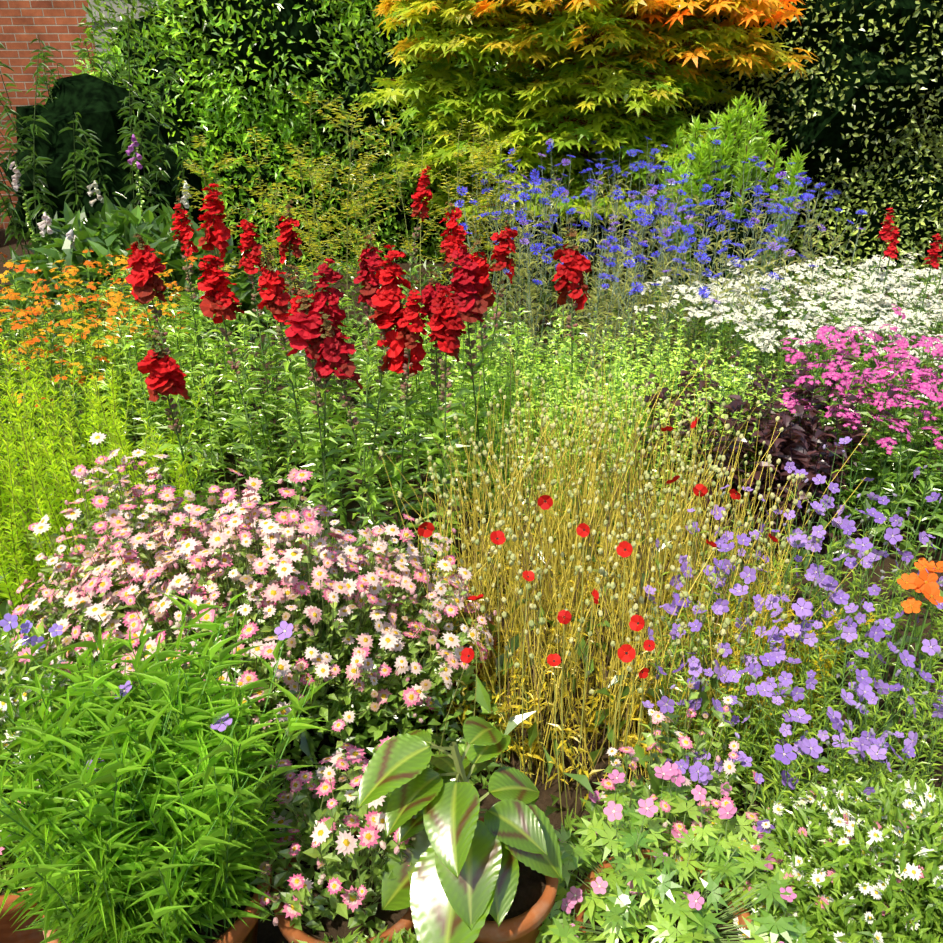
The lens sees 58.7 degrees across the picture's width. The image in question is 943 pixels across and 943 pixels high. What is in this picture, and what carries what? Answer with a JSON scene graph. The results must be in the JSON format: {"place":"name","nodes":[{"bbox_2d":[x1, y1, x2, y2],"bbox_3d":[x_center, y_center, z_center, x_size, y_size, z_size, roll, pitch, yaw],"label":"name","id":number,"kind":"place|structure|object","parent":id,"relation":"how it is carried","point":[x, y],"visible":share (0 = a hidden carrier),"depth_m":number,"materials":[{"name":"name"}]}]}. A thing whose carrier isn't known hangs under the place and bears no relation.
{"place":"outdoors","nodes":[
{"label":"outdoors","id":0,"kind":"place"},
{"bbox_2d":[0,227,942,942],"bbox_3d":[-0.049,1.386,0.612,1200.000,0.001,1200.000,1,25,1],"label":"ground","id":1,"kind":"structure","parent":0,"point":[268,931],"depth_m":2.94,"materials":[{"name":"soil"}]},
{"bbox_2d":[0,0,153,228],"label":"brick wall","id":2,"kind":"structure","parent":1,"relation":"on","point":[51,23],"depth_m":8.60,"materials":[{"name":"brick"}]},
{"bbox_2d":[0,21,272,353],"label":"flowering plants","id":3,"kind":"object","parent":1,"relation":"on","point":[95,164],"visible":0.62,"depth_m":5.63,"materials":[{"name":"green plant"}]},
{"bbox_2d":[0,432,516,874],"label":"daisies","id":4,"kind":"object","parent":1,"relation":"on","point":[125,582],"visible":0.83,"depth_m":1.85,"materials":[{"name":"pink plant"}]},
{"bbox_2d":[0,89,794,663],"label":"plant foliage","id":5,"kind":"object","parent":1,"relation":"on","point":[46,429],"visible":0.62,"depth_m":3.07,"materials":[{"name":"green plant"}]},
{"bbox_2d":[0,596,830,942],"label":"plant pots","id":6,"kind":"object","parent":1,"relation":"on","point":[530,908],"visible":0.06,"depth_m":1.37,"materials":[{"name":"ceramic"}]},
{"bbox_2d":[0,590,942,942],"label":"plant","id":7,"kind":"object","parent":6,"relation":"in","point":[130,812],"visible":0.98,"depth_m":1.32,"materials":[{"name":"green plant"}]},
{"bbox_2d":[0,240,942,886],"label":"ground cover plant","id":8,"kind":"object","parent":1,"relation":"on","point":[478,692],"visible":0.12,"depth_m":2.73,"materials":[{"name":"green plant"}]},
{"bbox_2d":[68,0,942,289],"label":"shrub","id":9,"kind":"object","parent":1,"relation":"on","point":[856,114],"visible":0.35,"depth_m":6.73,"materials":[{"name":"green plant"}]},
{"bbox_2d":[84,166,942,578],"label":"snapdragons","id":10,"kind":"object","parent":1,"relation":"on","point":[318,326],"visible":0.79,"depth_m":2.77,"materials":[{"name":"red plant"}]},
{"bbox_2d":[356,0,817,282],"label":"maple tree","id":11,"kind":"object","parent":1,"relation":"on","point":[658,64],"visible":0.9,"depth_m":5.55,"materials":[{"name":"yellow plant"}]},
{"bbox_2d":[379,325,876,829],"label":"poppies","id":12,"kind":"object","parent":1,"relation":"on","point":[523,565],"visible":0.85,"depth_m":2.12,"materials":[{"name":"yellow plant"}]},
{"bbox_2d":[448,127,866,409],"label":"blue flowers","id":13,"kind":"object","parent":1,"relation":"on","point":[635,288],"visible":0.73,"depth_m":4.65,"materials":[{"name":"blue plant"}]},
{"bbox_2d":[655,91,809,310],"bbox_3d":[1.725,-1.780,5.650,1.012,1.450,0.850,1,25,1],"label":"shrub","id":14,"kind":"object","parent":1,"relation":"on","point":[736,147],"visible":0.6,"depth_m":5.39,"materials":[{"name":"green plant"}]},
{"bbox_2d":[632,252,942,571],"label":"flowering plants","id":15,"kind":"object","parent":1,"relation":"on","point":[802,439],"visible":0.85,"depth_m":3.07,"materials":[{"name":"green plant"}]},
{"bbox_2d":[639,436,942,866],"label":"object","id":16,"kind":"object","parent":1,"relation":"on","point":[924,582],"visible":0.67,"depth_m":1.87,"materials":[{"name":"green plant"}]}
]}

